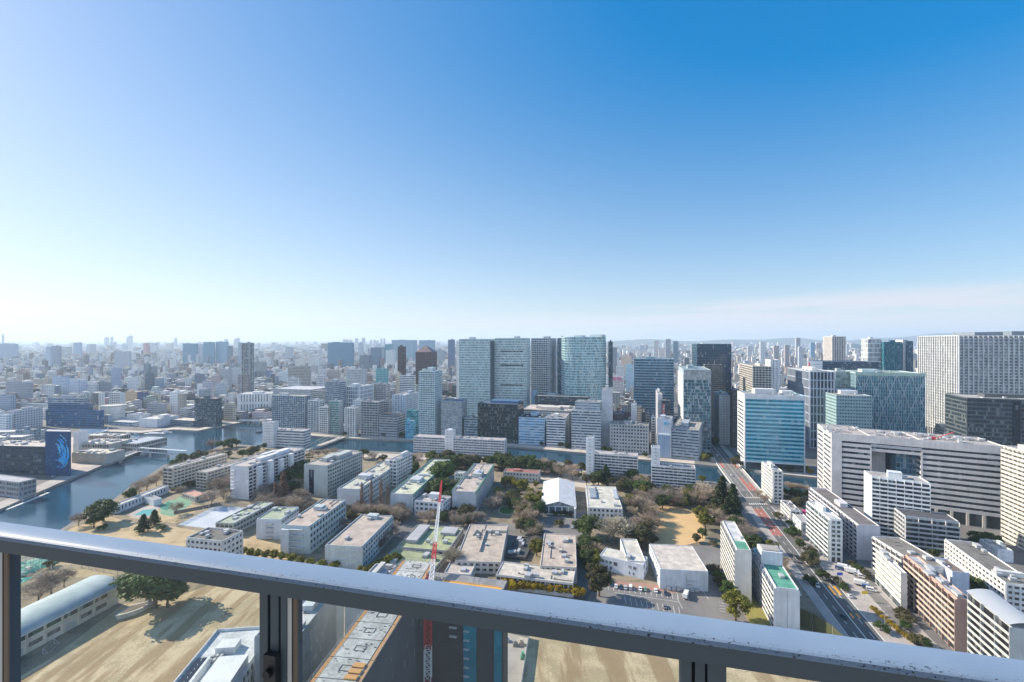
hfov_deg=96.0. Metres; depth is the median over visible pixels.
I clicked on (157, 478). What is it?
bare tree
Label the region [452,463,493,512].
campus building
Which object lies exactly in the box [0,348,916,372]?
city houses
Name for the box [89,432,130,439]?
market shed
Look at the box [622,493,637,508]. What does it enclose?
yellow green tree
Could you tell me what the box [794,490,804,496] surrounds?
evergreen tree
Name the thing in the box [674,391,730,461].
road beyond
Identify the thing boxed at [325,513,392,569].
campus building
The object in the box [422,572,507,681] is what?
unfinished wing
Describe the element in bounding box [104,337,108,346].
skyscraper
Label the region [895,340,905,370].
office tower
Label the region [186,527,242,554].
campus building
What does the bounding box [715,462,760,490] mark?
road bridge
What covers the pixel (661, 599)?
parking markings
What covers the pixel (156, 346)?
city horizon
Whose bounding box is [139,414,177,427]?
warehouse
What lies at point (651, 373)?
office tower
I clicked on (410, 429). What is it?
office building
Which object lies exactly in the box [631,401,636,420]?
office building
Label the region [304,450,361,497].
dormitory
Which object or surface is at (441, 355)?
office tower
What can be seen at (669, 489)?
bare tree
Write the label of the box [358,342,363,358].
office tower
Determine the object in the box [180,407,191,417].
office building
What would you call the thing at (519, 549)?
campus building
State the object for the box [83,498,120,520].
evergreen tree
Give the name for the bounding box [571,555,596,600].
shade alley
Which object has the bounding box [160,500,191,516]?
pool terrace court
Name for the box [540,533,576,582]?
campus building
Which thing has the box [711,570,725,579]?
shrub
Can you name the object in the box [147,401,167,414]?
office tower
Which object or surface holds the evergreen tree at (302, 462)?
on the campus ground at (34, 658)
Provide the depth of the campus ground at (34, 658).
333.60 m
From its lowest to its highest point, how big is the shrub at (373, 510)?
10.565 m
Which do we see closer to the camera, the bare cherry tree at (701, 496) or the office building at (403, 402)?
the bare cherry tree at (701, 496)
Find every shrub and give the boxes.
[42,560,58,567]
[97,523,107,529]
[156,524,166,529]
[183,481,194,486]
[196,449,209,456]
[215,439,229,446]
[361,506,388,514]
[377,454,387,459]
[434,511,448,520]
[455,503,476,514]
[456,514,477,524]
[551,510,559,515]
[553,519,563,524]
[705,502,718,509]
[706,564,720,572]
[708,540,717,545]
[710,504,727,513]
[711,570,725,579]
[712,575,722,584]
[772,511,784,517]
[783,525,803,535]
[799,554,820,565]
[801,574,818,583]
[804,546,817,551]
[828,575,844,583]
[837,583,851,590]
[847,560,858,564]
[852,564,863,568]
[857,568,868,572]
[862,572,872,578]
[872,620,891,633]
[892,606,912,615]
[894,612,917,623]
[899,619,912,627]
[906,631,929,644]
[915,636,933,646]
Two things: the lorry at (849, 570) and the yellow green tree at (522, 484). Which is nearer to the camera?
the lorry at (849, 570)
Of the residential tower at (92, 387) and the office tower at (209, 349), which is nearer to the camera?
the residential tower at (92, 387)
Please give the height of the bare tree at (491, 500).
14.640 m
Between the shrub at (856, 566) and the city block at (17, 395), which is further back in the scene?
the city block at (17, 395)
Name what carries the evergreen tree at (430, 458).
on the campus ground at (34, 658)
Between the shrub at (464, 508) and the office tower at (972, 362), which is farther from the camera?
the office tower at (972, 362)
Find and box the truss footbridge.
[101,447,186,464]
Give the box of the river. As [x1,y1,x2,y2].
[0,421,816,529]
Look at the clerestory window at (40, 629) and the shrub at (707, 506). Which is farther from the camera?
the shrub at (707, 506)
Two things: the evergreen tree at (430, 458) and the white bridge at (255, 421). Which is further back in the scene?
the white bridge at (255, 421)
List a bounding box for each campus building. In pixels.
[174,626,259,681]
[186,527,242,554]
[215,499,273,529]
[254,600,343,681]
[256,505,298,538]
[281,497,345,553]
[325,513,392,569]
[337,451,411,505]
[387,548,445,571]
[390,459,449,513]
[396,522,463,554]
[414,492,450,516]
[444,546,474,576]
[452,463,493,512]
[455,524,507,573]
[496,561,575,597]
[505,536,532,560]
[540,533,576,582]
[586,485,622,518]
[599,538,647,579]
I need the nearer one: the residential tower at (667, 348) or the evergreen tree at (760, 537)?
the evergreen tree at (760, 537)
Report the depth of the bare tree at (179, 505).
370.35 m
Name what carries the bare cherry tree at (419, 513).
on the campus ground at (34, 658)
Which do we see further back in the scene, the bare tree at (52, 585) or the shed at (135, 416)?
the shed at (135, 416)
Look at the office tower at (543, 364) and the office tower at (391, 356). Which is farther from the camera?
the office tower at (391, 356)
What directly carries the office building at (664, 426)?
on the ground at (920, 623)
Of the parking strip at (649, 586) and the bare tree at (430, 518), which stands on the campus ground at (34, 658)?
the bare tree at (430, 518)
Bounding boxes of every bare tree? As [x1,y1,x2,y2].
[21,574,64,600]
[30,565,72,593]
[59,568,77,586]
[68,512,87,525]
[128,478,151,493]
[140,476,156,489]
[149,474,162,485]
[168,501,184,513]
[173,485,186,492]
[199,488,225,504]
[203,478,218,488]
[204,439,218,448]
[209,476,229,488]
[217,487,231,499]
[218,473,229,480]
[254,483,274,492]
[255,495,265,501]
[258,488,271,497]
[261,495,275,501]
[266,490,280,501]
[273,498,284,506]
[295,489,310,496]
[339,518,350,527]
[368,451,378,458]
[379,538,389,550]
[382,529,393,542]
[391,524,400,533]
[393,509,408,520]
[393,519,399,531]
[399,507,412,519]
[420,511,435,524]
[442,545,463,561]
[447,511,458,519]
[449,514,460,525]
[456,513,468,526]
[464,512,476,525]
[471,511,480,522]
[477,512,486,521]
[479,496,501,512]
[491,491,505,505]
[589,515,621,541]
[597,514,634,543]
[617,519,638,538]
[628,516,642,524]
[640,494,654,501]
[648,487,661,497]
[651,490,670,499]
[659,485,679,493]
[663,487,678,500]
[669,490,684,505]
[671,495,684,503]
[714,513,727,519]
[715,516,726,522]
[737,523,750,533]
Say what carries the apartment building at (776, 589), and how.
on the campus ground at (34, 658)
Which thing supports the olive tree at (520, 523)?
on the campus ground at (34, 658)
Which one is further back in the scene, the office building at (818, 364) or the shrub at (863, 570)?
the office building at (818, 364)
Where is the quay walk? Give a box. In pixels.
[0,464,101,508]
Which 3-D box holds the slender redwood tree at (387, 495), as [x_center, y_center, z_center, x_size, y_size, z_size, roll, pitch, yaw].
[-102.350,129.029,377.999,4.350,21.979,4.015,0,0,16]
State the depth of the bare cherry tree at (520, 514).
355.47 m
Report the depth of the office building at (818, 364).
652.11 m
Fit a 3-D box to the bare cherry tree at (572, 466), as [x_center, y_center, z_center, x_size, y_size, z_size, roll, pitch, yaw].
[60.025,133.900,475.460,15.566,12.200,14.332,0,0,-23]
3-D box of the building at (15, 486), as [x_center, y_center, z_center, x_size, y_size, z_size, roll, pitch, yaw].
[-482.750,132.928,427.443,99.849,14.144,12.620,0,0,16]
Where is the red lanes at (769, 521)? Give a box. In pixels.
[753,508,782,535]
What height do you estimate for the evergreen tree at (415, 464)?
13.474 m
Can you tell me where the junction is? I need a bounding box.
[737,497,805,509]
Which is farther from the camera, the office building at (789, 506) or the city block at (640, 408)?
the city block at (640, 408)
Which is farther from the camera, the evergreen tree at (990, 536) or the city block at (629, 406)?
the city block at (629, 406)
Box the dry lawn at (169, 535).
[68,517,286,559]
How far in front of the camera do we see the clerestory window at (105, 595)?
236.63 m
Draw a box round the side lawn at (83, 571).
[34,558,125,577]
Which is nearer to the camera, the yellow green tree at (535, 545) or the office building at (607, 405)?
the yellow green tree at (535, 545)
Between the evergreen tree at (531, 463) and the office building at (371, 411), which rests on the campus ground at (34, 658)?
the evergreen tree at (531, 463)
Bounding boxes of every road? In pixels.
[336,521,533,548]
[739,491,883,640]
[861,586,931,647]
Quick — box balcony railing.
[0,522,1023,681]
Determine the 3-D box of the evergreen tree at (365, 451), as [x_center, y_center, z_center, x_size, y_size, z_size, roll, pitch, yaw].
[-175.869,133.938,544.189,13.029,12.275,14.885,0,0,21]
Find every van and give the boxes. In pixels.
[835,565,843,570]
[858,573,867,578]
[866,586,876,591]
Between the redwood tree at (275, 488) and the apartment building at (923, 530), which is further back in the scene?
the redwood tree at (275, 488)
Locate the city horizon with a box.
[0,341,916,353]
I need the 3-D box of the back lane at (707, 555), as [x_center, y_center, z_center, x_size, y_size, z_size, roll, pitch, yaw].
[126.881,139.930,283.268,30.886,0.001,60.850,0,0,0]
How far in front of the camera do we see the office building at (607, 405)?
601.77 m
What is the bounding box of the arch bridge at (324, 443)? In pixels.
[304,436,347,450]
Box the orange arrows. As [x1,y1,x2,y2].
[827,586,860,617]
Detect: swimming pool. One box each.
[135,509,153,514]
[161,502,171,510]
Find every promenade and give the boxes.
[109,421,243,432]
[311,434,694,463]
[756,470,816,476]
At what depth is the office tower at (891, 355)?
880.81 m
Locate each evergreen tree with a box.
[81,508,107,527]
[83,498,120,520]
[121,487,138,497]
[167,458,182,464]
[175,453,188,459]
[189,452,200,459]
[231,439,241,446]
[237,449,245,456]
[243,450,252,455]
[277,468,298,481]
[284,461,303,473]
[287,481,301,492]
[289,471,303,483]
[299,460,309,465]
[359,448,369,458]
[412,461,419,470]
[424,483,445,493]
[426,456,437,462]
[427,477,455,491]
[441,489,451,503]
[447,455,460,464]
[453,461,461,467]
[485,455,497,463]
[492,453,504,467]
[496,456,510,469]
[502,452,513,457]
[504,460,518,467]
[506,497,512,506]
[508,489,522,496]
[511,497,523,504]
[516,457,530,468]
[523,518,538,535]
[527,458,541,469]
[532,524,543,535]
[534,462,547,474]
[534,500,545,514]
[571,517,594,532]
[576,514,601,536]
[576,538,590,549]
[577,533,588,541]
[577,548,596,565]
[588,537,597,543]
[589,470,604,484]
[591,536,603,547]
[624,479,633,491]
[655,494,670,508]
[682,493,690,505]
[697,527,707,537]
[711,437,719,442]
[727,515,745,526]
[741,533,752,544]
[744,535,760,548]
[750,533,764,543]
[787,490,795,495]
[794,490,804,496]
[795,538,805,547]
[809,551,819,556]
[814,569,830,580]
[926,549,941,556]
[966,530,986,542]
[969,575,987,588]
[982,531,999,539]
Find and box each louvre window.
[29,636,42,646]
[47,627,59,636]
[81,610,91,618]
[96,602,106,610]
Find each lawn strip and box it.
[128,504,211,523]
[746,597,769,624]
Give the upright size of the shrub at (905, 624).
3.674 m
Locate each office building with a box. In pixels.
[0,429,70,475]
[15,426,40,439]
[46,395,103,426]
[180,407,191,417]
[194,395,221,426]
[263,421,310,447]
[312,389,324,399]
[325,379,345,421]
[346,368,366,385]
[346,383,373,406]
[353,398,363,429]
[361,399,382,436]
[374,382,389,400]
[376,367,387,382]
[379,399,391,412]
[379,412,405,438]
[392,390,418,419]
[399,373,415,392]
[405,418,415,438]
[407,408,418,433]
[441,398,466,435]
[464,415,477,436]
[478,399,523,443]
[519,412,549,444]
[535,395,589,405]
[546,413,568,447]
[572,399,601,449]
[602,385,612,446]
[610,420,648,453]
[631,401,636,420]
[655,387,661,432]
[657,414,672,457]
[662,397,670,415]
[671,417,701,460]
[713,390,729,444]
[728,386,738,447]
[780,500,800,520]
[807,361,821,369]
[825,389,871,428]
[875,549,907,609]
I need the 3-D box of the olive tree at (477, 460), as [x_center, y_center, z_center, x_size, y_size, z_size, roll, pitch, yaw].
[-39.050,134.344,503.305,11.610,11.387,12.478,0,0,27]
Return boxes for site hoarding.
[511,633,528,681]
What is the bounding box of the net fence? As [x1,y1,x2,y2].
[800,608,842,635]
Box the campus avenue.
[528,513,588,597]
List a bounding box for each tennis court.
[160,495,191,510]
[178,506,245,527]
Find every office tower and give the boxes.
[0,343,17,358]
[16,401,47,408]
[46,346,51,366]
[51,345,60,364]
[73,342,81,356]
[114,351,131,370]
[125,390,145,401]
[137,391,148,407]
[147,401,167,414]
[149,392,160,402]
[183,343,197,363]
[198,344,202,363]
[203,342,214,364]
[216,341,228,362]
[229,346,232,358]
[238,342,240,366]
[328,342,353,366]
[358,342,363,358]
[360,354,371,368]
[370,347,381,367]
[381,346,384,362]
[385,344,392,362]
[386,349,395,366]
[392,340,416,360]
[398,345,405,374]
[416,345,436,385]
[419,340,434,349]
[435,349,444,362]
[448,339,454,367]
[456,337,494,415]
[494,336,529,407]
[531,336,556,394]
[557,336,562,393]
[561,332,605,406]
[608,340,612,386]
[613,347,616,372]
[613,376,622,395]
[616,365,623,389]
[621,355,631,375]
[625,363,633,391]
[634,356,673,422]
[678,365,710,449]
[692,344,730,392]
[737,388,804,472]
[787,366,834,447]
[810,342,814,358]
[823,335,845,360]
[861,337,881,369]
[881,340,901,370]
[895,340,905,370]
[906,340,912,371]
[917,331,1023,433]
[945,393,1023,445]
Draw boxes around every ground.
[0,341,1023,650]
[21,446,827,675]
[51,437,128,476]
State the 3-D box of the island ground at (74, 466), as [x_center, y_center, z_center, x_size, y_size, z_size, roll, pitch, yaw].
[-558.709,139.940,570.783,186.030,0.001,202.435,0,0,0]
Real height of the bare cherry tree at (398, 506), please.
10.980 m
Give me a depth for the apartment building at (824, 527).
297.51 m
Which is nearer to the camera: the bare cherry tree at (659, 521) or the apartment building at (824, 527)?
the apartment building at (824, 527)
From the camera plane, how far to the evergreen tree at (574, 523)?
327.65 m
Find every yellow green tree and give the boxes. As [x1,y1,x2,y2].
[245,548,253,555]
[253,548,261,555]
[260,549,269,557]
[268,549,278,558]
[277,551,286,559]
[285,553,296,560]
[294,555,305,562]
[305,557,315,563]
[317,559,327,565]
[328,560,340,566]
[357,566,366,570]
[375,556,387,563]
[383,554,392,563]
[391,552,399,559]
[425,450,437,457]
[492,486,503,493]
[500,475,509,487]
[510,478,518,488]
[514,507,524,518]
[515,479,528,491]
[516,503,527,516]
[524,492,540,502]
[525,486,534,492]
[528,537,542,555]
[536,490,543,498]
[589,548,602,563]
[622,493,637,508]
[638,483,650,492]
[678,496,689,507]
[682,488,694,500]
[692,505,707,517]
[696,511,715,528]
[698,475,706,482]
[700,452,709,459]
[721,589,752,620]
[763,539,773,544]
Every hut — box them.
[111,486,168,513]
[145,495,161,505]
[182,490,206,501]
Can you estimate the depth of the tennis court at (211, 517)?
365.58 m
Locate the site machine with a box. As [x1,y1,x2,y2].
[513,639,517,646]
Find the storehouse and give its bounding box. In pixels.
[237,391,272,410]
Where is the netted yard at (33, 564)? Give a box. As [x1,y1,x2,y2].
[21,556,58,582]
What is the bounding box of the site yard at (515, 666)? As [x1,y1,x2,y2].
[508,633,527,681]
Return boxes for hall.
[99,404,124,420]
[273,385,324,399]
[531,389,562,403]
[541,478,576,517]
[649,544,707,591]
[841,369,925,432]
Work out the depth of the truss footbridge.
559.40 m
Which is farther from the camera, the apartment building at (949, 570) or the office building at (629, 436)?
the office building at (629, 436)
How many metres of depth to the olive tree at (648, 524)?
324.80 m
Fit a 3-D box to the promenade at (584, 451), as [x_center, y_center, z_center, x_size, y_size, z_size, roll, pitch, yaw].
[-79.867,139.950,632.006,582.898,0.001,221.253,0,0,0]
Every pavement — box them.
[704,450,716,461]
[720,444,733,457]
[745,506,846,635]
[775,510,893,642]
[873,586,940,648]
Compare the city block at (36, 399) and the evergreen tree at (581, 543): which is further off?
the city block at (36, 399)
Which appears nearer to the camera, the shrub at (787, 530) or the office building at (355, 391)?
the shrub at (787, 530)
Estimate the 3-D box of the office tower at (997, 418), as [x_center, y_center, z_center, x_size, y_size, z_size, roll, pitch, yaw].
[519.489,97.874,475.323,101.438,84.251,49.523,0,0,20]
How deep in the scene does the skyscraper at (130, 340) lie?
8975.00 m
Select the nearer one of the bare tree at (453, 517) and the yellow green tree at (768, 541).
the yellow green tree at (768, 541)
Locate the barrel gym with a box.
[21,575,118,655]
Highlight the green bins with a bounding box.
[520,650,524,659]
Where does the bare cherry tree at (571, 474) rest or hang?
on the campus ground at (34, 658)
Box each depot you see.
[171,417,198,426]
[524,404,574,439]
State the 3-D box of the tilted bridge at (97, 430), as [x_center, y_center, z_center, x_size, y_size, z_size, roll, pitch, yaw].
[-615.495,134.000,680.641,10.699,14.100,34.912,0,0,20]
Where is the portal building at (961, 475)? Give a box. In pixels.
[817,423,1002,529]
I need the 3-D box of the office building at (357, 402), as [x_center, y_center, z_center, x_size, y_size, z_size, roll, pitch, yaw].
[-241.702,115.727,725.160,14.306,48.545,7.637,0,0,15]
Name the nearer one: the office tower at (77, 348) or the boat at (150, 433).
the boat at (150, 433)
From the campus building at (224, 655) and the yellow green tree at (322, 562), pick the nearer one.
the campus building at (224, 655)
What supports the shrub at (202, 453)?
on the campus ground at (34, 658)
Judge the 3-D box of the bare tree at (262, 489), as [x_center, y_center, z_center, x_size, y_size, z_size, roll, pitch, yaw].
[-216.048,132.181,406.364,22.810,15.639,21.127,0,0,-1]
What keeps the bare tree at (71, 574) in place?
on the campus ground at (34, 658)
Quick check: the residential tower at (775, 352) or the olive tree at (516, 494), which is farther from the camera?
the residential tower at (775, 352)
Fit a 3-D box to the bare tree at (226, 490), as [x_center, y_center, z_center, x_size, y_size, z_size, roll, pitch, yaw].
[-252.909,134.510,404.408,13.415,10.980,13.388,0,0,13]
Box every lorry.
[683,589,688,598]
[837,562,851,567]
[846,567,859,573]
[854,578,869,585]
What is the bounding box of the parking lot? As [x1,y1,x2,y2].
[588,580,746,622]
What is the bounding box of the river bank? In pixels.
[0,419,816,511]
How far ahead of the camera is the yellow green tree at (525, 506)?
364.33 m
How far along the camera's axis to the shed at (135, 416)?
780.63 m
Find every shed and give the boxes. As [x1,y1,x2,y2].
[0,429,45,439]
[0,434,33,439]
[72,448,124,463]
[82,438,131,449]
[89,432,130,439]
[122,436,166,452]
[127,412,150,420]
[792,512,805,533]
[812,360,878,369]
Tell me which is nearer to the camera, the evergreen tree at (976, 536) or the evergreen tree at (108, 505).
the evergreen tree at (976, 536)
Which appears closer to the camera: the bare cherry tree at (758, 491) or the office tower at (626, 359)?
the bare cherry tree at (758, 491)
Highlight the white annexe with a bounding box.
[979,538,1013,562]
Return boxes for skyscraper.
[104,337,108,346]
[128,335,132,346]
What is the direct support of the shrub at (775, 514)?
on the ground at (920, 623)
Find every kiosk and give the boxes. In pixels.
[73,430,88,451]
[455,471,465,481]
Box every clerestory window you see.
[28,626,43,637]
[47,617,60,627]
[64,608,77,618]
[80,600,92,610]
[95,593,106,602]
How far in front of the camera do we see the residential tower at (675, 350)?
2696.82 m
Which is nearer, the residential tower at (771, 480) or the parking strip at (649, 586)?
the parking strip at (649, 586)
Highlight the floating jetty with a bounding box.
[5,491,49,509]
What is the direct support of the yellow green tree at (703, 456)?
on the ground at (920, 623)
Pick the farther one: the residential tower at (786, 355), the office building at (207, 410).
the residential tower at (786, 355)
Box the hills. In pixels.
[606,333,952,344]
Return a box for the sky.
[0,0,1023,340]
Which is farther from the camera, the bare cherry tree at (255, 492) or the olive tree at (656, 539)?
the bare cherry tree at (255, 492)
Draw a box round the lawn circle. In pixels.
[499,506,513,513]
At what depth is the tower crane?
161.55 m
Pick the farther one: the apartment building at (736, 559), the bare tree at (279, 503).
the bare tree at (279, 503)
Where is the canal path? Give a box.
[362,453,585,471]
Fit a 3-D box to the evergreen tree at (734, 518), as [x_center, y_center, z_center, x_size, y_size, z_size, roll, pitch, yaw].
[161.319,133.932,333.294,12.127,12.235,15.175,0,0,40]
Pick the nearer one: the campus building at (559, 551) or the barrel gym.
the barrel gym
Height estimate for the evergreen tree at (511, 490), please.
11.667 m
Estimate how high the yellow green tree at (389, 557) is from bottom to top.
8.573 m
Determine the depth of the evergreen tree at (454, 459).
494.80 m
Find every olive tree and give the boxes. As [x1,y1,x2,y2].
[228,438,236,443]
[246,446,259,452]
[346,509,356,518]
[441,449,455,455]
[458,455,473,468]
[471,458,480,464]
[472,454,481,460]
[507,491,519,497]
[515,519,525,532]
[516,516,530,531]
[555,464,564,476]
[564,459,572,465]
[577,461,585,472]
[579,544,597,551]
[581,474,590,484]
[584,548,595,560]
[584,562,594,572]
[585,563,613,596]
[590,476,598,484]
[605,477,614,484]
[615,481,625,490]
[630,525,653,548]
[635,521,652,530]
[642,507,654,516]
[642,518,658,527]
[650,534,659,543]
[692,533,700,541]
[729,457,740,466]
[783,495,792,501]
[792,497,805,507]
[801,551,811,561]
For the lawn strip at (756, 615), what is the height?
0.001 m
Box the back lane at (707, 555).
[692,546,723,590]
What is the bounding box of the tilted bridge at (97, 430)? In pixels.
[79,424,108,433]
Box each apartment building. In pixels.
[162,453,226,489]
[196,450,271,488]
[230,447,304,499]
[272,393,310,428]
[287,377,300,386]
[288,364,310,385]
[308,398,324,431]
[317,374,325,385]
[319,405,329,433]
[329,399,342,433]
[344,405,358,436]
[396,371,400,393]
[414,428,506,455]
[586,436,637,481]
[641,410,644,421]
[645,411,649,447]
[651,414,655,445]
[651,445,695,489]
[720,520,751,602]
[751,544,799,629]
[806,501,842,562]
[809,487,879,560]
[864,470,930,536]
[871,536,968,595]
[894,508,959,553]
[903,554,966,652]
[944,539,1023,613]
[966,589,1023,659]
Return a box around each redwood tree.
[272,482,278,497]
[276,472,290,497]
[359,482,363,504]
[368,479,373,504]
[378,479,383,503]
[385,484,388,504]
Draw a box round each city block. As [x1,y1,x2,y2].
[7,393,18,398]
[29,397,45,400]
[29,400,44,402]
[80,391,90,401]
[112,388,128,391]
[131,399,141,408]
[143,395,156,408]
[151,386,160,393]
[161,397,169,401]
[181,386,193,390]
[199,388,210,396]
[217,397,226,403]
[236,411,248,419]
[252,409,271,418]
[253,407,271,411]
[442,390,449,396]
[627,401,633,411]
[637,405,644,421]
[935,423,944,433]
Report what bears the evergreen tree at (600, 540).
on the campus ground at (34, 658)
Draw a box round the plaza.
[527,468,628,488]
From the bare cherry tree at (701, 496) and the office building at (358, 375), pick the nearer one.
the bare cherry tree at (701, 496)
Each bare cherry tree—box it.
[250,489,262,495]
[283,494,306,506]
[289,488,304,497]
[296,495,309,504]
[321,448,330,454]
[351,504,361,517]
[353,499,366,505]
[355,504,372,513]
[362,504,378,512]
[372,503,387,514]
[386,505,402,513]
[387,507,404,519]
[393,501,405,508]
[412,451,424,462]
[416,510,425,517]
[426,508,436,520]
[513,500,532,512]
[514,509,526,517]
[523,508,540,517]
[524,523,543,535]
[541,468,550,473]
[553,466,571,477]
[565,464,576,471]
[566,469,577,479]
[589,541,603,552]
[622,494,645,507]
[625,506,638,513]
[633,475,648,481]
[636,498,655,507]
[637,490,650,497]
[640,506,662,517]
[640,512,656,519]
[651,516,664,526]
[651,525,659,534]
[685,490,708,505]
[692,482,715,504]
[708,506,725,518]
[726,515,747,521]
[743,524,758,533]
[753,489,762,496]
[758,494,769,502]
[783,556,792,563]
[787,482,797,487]
[793,484,804,488]
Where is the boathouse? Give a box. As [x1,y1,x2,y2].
[111,420,138,426]
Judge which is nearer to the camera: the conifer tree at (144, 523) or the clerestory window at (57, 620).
the clerestory window at (57, 620)
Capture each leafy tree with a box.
[108,572,185,608]
[145,580,189,607]
[427,460,455,478]
[525,454,536,459]
[529,503,543,517]
[624,469,638,479]
[632,479,651,488]
[660,484,671,489]
[719,579,740,592]
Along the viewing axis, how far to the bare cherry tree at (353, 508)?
362.69 m
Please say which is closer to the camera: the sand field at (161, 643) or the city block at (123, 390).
the sand field at (161, 643)
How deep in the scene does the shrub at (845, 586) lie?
256.49 m
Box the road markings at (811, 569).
[709,437,884,640]
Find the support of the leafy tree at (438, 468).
on the campus ground at (34, 658)
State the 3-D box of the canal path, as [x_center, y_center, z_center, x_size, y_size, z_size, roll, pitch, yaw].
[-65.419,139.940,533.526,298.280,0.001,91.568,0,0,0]
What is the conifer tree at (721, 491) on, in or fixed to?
on the campus ground at (34, 658)
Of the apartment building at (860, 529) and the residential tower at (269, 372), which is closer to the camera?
the apartment building at (860, 529)
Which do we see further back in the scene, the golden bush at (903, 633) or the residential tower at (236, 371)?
the residential tower at (236, 371)
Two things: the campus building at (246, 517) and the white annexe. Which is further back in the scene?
the campus building at (246, 517)
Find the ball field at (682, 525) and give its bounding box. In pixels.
[646,506,704,544]
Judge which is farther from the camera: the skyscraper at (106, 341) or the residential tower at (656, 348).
the skyscraper at (106, 341)
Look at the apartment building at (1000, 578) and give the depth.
250.24 m
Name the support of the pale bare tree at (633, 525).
on the campus ground at (34, 658)
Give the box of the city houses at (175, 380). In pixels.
[0,364,916,423]
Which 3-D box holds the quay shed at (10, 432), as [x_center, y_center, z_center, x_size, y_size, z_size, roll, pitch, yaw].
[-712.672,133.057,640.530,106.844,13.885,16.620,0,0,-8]
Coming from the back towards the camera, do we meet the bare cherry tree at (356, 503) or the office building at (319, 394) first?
the office building at (319, 394)
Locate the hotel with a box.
[740,359,779,391]
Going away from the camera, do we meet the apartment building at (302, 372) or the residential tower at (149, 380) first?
the apartment building at (302, 372)
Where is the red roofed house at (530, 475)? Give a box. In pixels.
[503,468,540,482]
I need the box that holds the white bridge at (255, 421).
[239,419,264,423]
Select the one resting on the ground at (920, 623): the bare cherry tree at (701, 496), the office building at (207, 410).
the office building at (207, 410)
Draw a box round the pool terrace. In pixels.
[129,505,159,517]
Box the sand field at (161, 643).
[21,585,816,681]
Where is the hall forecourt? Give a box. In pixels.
[543,512,585,532]
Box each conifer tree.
[132,513,152,532]
[149,509,161,525]
[600,464,613,484]
[706,476,732,508]
[718,496,736,516]
[724,483,744,515]
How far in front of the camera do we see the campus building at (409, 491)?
392.32 m
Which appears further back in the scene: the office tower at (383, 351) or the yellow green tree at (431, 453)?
the office tower at (383, 351)
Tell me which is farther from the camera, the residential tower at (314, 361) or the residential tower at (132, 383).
the residential tower at (314, 361)
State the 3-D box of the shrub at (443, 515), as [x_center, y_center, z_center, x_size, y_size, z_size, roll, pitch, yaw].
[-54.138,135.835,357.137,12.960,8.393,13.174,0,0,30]
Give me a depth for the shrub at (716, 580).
261.93 m
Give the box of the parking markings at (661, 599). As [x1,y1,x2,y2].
[608,586,724,612]
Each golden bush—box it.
[501,578,516,590]
[511,579,522,590]
[521,580,530,589]
[528,581,538,589]
[537,583,547,589]
[546,584,553,592]
[553,584,564,592]
[566,584,578,595]
[573,586,585,598]
[900,631,908,637]
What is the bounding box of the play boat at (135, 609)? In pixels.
[115,599,152,619]
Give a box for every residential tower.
[0,393,15,411]
[0,411,12,429]
[6,380,32,402]
[8,406,42,429]
[52,375,69,394]
[70,379,86,394]
[88,383,98,398]
[97,381,110,391]
[109,391,124,403]
[111,367,120,388]
[127,377,137,390]
[143,343,149,354]
[144,363,150,373]
[145,372,154,390]
[150,366,157,377]
[157,349,165,360]
[195,373,204,388]
[202,380,213,396]
[212,374,221,385]
[215,382,225,396]
[219,369,231,388]
[224,402,235,420]
[231,366,240,383]
[238,373,242,393]
[241,342,253,391]
[243,372,249,391]
[254,361,266,376]
[267,370,272,377]
[276,371,287,381]
[286,346,292,357]
[295,358,305,365]
[308,357,320,368]
[311,365,317,373]
[328,369,339,379]
[419,367,441,434]
[654,340,658,357]
[659,348,664,357]
[665,339,670,357]
[673,341,677,362]
[684,357,688,365]
[703,360,721,432]
[747,346,751,362]
[760,341,764,364]
[761,461,782,503]
[773,345,778,359]
[784,344,788,366]
[795,337,799,363]
[798,346,802,366]
[846,344,848,355]
[1001,444,1023,549]
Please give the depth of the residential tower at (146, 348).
3029.08 m
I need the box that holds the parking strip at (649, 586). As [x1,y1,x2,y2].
[600,581,675,592]
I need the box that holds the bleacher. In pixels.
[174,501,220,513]
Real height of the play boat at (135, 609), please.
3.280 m
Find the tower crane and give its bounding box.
[424,480,441,681]
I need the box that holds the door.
[66,620,74,631]
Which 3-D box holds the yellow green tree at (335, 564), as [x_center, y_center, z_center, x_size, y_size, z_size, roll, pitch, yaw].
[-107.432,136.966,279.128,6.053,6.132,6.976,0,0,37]
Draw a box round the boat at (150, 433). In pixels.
[144,432,164,434]
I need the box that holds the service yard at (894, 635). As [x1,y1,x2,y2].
[792,524,915,645]
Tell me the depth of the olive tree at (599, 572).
249.45 m
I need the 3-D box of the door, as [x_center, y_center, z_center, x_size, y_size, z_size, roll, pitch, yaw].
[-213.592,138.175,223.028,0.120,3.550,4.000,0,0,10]
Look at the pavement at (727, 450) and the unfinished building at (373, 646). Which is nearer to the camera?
the unfinished building at (373, 646)
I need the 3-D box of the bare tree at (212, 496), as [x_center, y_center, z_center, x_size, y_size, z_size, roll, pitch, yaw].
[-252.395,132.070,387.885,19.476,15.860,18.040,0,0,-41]
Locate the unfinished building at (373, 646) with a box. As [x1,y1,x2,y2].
[308,558,433,681]
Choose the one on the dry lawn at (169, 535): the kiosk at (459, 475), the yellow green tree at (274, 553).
the yellow green tree at (274, 553)

